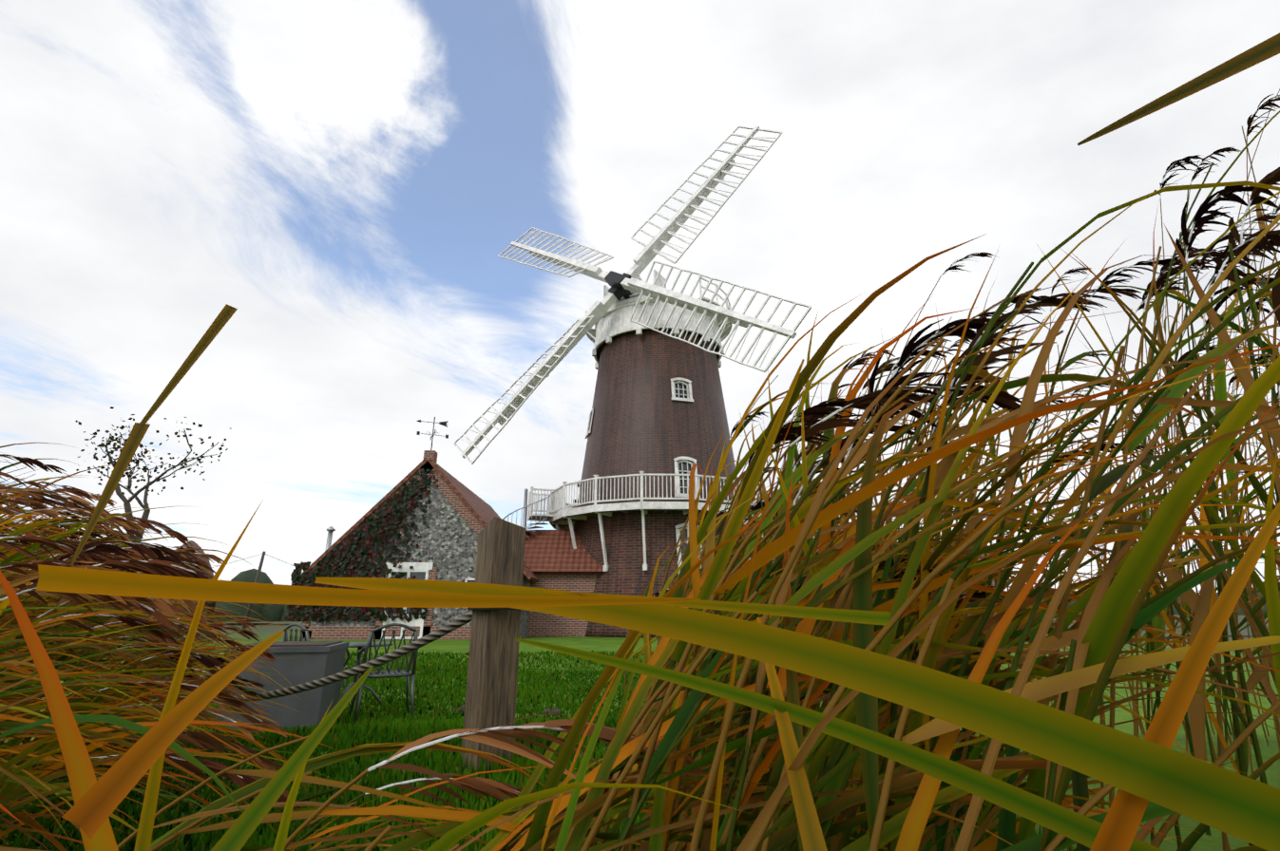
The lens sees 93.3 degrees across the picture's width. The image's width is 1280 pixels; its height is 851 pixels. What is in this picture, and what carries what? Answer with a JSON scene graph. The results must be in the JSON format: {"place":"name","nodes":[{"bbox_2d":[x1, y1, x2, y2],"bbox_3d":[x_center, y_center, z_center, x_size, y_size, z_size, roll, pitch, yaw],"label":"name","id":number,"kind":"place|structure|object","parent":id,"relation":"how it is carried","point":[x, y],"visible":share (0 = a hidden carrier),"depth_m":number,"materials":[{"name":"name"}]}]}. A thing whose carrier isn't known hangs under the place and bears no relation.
{"place":"outdoors","nodes":[
{"label":"outdoors","id":0,"kind":"place"},
{"bbox_2d":[0,545,983,563],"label":"village roofs","id":1,"kind":"structure","parent":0,"point":[773,560],"depth_m":53.12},
{"bbox_2d":[0,615,1279,850],"bbox_3d":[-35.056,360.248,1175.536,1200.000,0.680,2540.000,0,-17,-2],"label":"ground","id":2,"kind":"structure","parent":0,"point":[1205,842],"depth_m":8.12,"materials":[{"name":"green plant"}]},
{"bbox_2d":[75,406,236,617],"bbox_3d":[-24.711,4.560,29.580,6.398,10.530,5.801,0,-17,-2],"label":"bare tree","id":3,"kind":"object","parent":2,"relation":"on","point":[126,473],"depth_m":29.96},
{"bbox_2d":[212,551,293,630],"bbox_3d":[-18.078,7.776,28.499,4.614,3.611,0.204,4,-17,-12],"label":"stayed pole","id":4,"kind":"object","parent":2,"relation":"on","point":[248,611],"visible":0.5,"depth_m":28.60,"materials":[{"name":"grey metal"}]},
{"bbox_2d":[214,642,349,731],"bbox_3d":[-3.509,2.611,5.999,0.880,0.820,0.880,4,-17,-13],"label":"planter","id":5,"kind":"object","parent":2,"relation":"on","point":[294,666],"visible":0.46,"depth_m":5.68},
{"bbox_2d":[245,641,342,647],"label":"planter soil","id":6,"kind":"structure","parent":5,"relation":"on","point":[298,643],"depth_m":6.05,"materials":[{"name":"brown soil"}]},
{"bbox_2d":[283,623,350,689],"bbox_3d":[-4.117,3.002,7.622,0.626,0.980,0.688,-9,-19,27],"label":"garden chair","id":7,"kind":"object","parent":2,"relation":"on","point":[302,627],"visible":0.23,"depth_m":7.51,"materials":[{"name":"grey metal"}]},
{"bbox_2d":[339,642,392,706],"bbox_3d":[-3.397,3.003,7.242,0.740,0.740,0.740,0,-17,-2],"label":"garden table","id":8,"kind":"object","parent":2,"relation":"on","point":[359,645],"visible":0.58,"depth_m":7.25,"materials":[{"name":"grey metal"}]},
{"bbox_2d":[348,623,418,725],"bbox_3d":[-2.768,2.671,6.612,0.626,0.980,0.688,8,-19,-25],"label":"garden chair","id":9,"kind":"object","parent":2,"relation":"on","point":[407,673],"visible":0.77,"depth_m":6.46,"materials":[{"name":"grey metal"}]},
{"bbox_2d":[305,477,530,638],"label":"flint house walls","id":10,"kind":"structure","parent":2,"relation":"on","point":[447,543],"depth_m":20.51,"materials":[{"name":"grey stone"}]},
{"bbox_2d":[284,468,439,623],"bbox_3d":[-9.224,3.945,20.385,4.650,5.166,0.216,0,-17,-2],"label":"gable ivy","id":11,"kind":"object","parent":10,"relation":"attached to","point":[331,565],"visible":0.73,"depth_m":20.19,"materials":[{"name":"green plant"}]},
{"bbox_2d":[299,450,484,639],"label":"house brick dressings","id":12,"kind":"structure","parent":10,"relation":"attached to","point":[463,510],"depth_m":19.69,"materials":[{"name":"brown brick"}]},
{"bbox_2d":[299,458,539,582],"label":"house roof","id":13,"kind":"structure","parent":10,"relation":"on","point":[484,512],"depth_m":21.11,"materials":[{"name":"brown tile"}]},
{"bbox_2d":[324,526,335,551],"bbox_3d":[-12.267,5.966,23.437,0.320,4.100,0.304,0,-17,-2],"label":"flue pipe","id":14,"kind":"object","parent":13,"relation":"on","point":[331,529],"visible":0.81,"depth_m":23.85,"materials":[{"name":"metal"}]},
{"bbox_2d":[416,417,448,450],"bbox_3d":[-7.511,0.311,21.816,0.871,1.300,0.794,-6,-18,18],"label":"weather vane","id":15,"kind":"object","parent":13,"relation":"on","point":[444,424],"visible":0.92,"depth_m":21.87,"materials":[{"name":"black metal"}]},
{"bbox_2d":[381,562,475,639],"bbox_3d":[-6.798,5.772,19.967,3.380,2.440,0.120,0,-17,-2],"label":"house window","id":16,"kind":"structure","parent":10,"relation":"in","point":[426,567],"depth_m":20.16,"materials":[{"name":"white wood"}]},
{"bbox_2d":[461,516,525,771],"bbox_3d":[-0.506,0.831,2.082,0.125,1.006,0.125,14,-22,-38],"label":"rope post","id":17,"kind":"object","parent":2,"relation":"on","point":[491,682],"visible":0.64,"depth_m":2.06,"materials":[{"name":"brown wood"}]},
{"bbox_2d":[36,608,518,704],"bbox_3d":[-2.016,1.050,2.851,3.672,0.464,0.235,-9,-19,26],"label":"rope","id":18,"kind":"object","parent":17,"relation":"attached to","point":[450,627],"visible":0.33,"depth_m":2.31,"materials":[{"name":"grey fabric"}]},
{"bbox_2d":[453,705,563,715],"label":"molehills","id":19,"kind":"object","parent":2,"relation":"on","point":[555,710],"visible":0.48,"depth_m":6.72,"materials":[{"name":"soil"}]},
{"bbox_2d":[502,489,550,533],"bbox_3d":[-4.706,5.370,24.173,2.038,5.730,2.036,0,-17,-2],"label":"spiral stair","id":20,"kind":"object","parent":2,"relation":"on","point":[525,516],"visible":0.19,"depth_m":24.27,"materials":[{"name":"wood"}]},
{"bbox_2d":[527,486,554,520],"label":"gate","id":21,"kind":"structure","parent":20,"relation":"attached to","point":[531,495],"depth_m":24.53,"materials":[{"name":"white paint"}]},
{"bbox_2d":[527,574,596,636],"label":"link walls","id":22,"kind":"structure","parent":2,"relation":"on","point":[541,624],"depth_m":21.84,"materials":[{"name":"brown brick"}]},
{"bbox_2d":[523,530,603,574],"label":"link roof","id":23,"kind":"structure","parent":22,"relation":"on","point":[550,552],"depth_m":22.87,"materials":[{"name":"red tile"}]},
{"bbox_2d":[0,32,1279,850],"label":"reed leaves","id":24,"kind":"object","parent":2,"relation":"on","point":[887,736],"visible":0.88,"depth_m":0.52,"materials":[{"name":"green plant"}]},
{"bbox_2d":[0,94,1279,821],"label":"reed plumes","id":25,"kind":"object","parent":24,"relation":"attached to","point":[137,559],"visible":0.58,"depth_m":1.26,"materials":[{"name":"brown plant"}]},
{"bbox_2d":[573,328,751,638],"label":"mill tower","id":26,"kind":"structure","parent":2,"relation":"on","point":[643,422],"depth_m":24.05,"materials":[{"name":"brown brick"}]},
{"bbox_2d":[584,377,702,573],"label":"windows","id":27,"kind":"structure","parent":26,"relation":"in","point":[681,390],"depth_m":23.42,"materials":[{"name":"white wood"}]},
{"bbox_2d":[553,509,759,531],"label":"stage deck","id":28,"kind":"structure","parent":26,"relation":"attached to","point":[593,514],"depth_m":22.67,"materials":[{"name":"white wood"}]},
{"bbox_2d":[549,471,768,572],"bbox_3d":[0.835,4.658,25.797,9.286,3.460,9.286,0,-17,-2],"label":"stage railing","id":29,"kind":"object","parent":26,"relation":"attached to","point":[557,505],"visible":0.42,"depth_m":22.13,"materials":[{"name":"white paint"}]},
{"bbox_2d":[585,269,732,369],"bbox_3d":[0.843,-4.687,29.694,7.050,5.507,8.490,0,-17,-2],"label":"windmill cap","id":30,"kind":"object","parent":26,"relation":"on","point":[614,320],"visible":0.42,"depth_m":26.19,"materials":[{"name":"white wood"}]},
{"bbox_2d":[604,270,631,300],"bbox_3d":[-0.630,-5.957,26.490,1.161,1.318,2.112,-10,-20,29],"label":"windmill hub","id":31,"kind":"object","parent":30,"relation":"attached to","point":[613,279],"visible":0.48,"depth_m":25.97,"materials":[{"name":"black metal"}]},
{"bbox_2d":[453,125,811,464],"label":"windmill sails","id":32,"kind":"object","parent":31,"relation":"attached to","point":[597,311],"visible":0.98,"depth_m":25.51},
{"bbox_2d":[44,569,1279,622],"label":"hedge line","id":33,"kind":"object","parent":2,"relation":"on","point":[270,613],"visible":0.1,"depth_m":38.86,"materials":[{"name":"green plant"}]},
{"bbox_2d":[175,540,213,577],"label":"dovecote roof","id":34,"kind":"structure","parent":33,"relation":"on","point":[196,545],"depth_m":40.24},
{"bbox_2d":[0,0,1279,592],"label":"sky","id":35,"kind":"structure","parent":0,"point":[352,179],"materials":[{"name":"white"}]},
{"bbox_2d":[884,576,995,615],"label":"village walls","id":36,"kind":"structure","parent":0,"point":[993,583],"depth_m":51.15,"materials":[{"name":"brown brick"}]}
]}

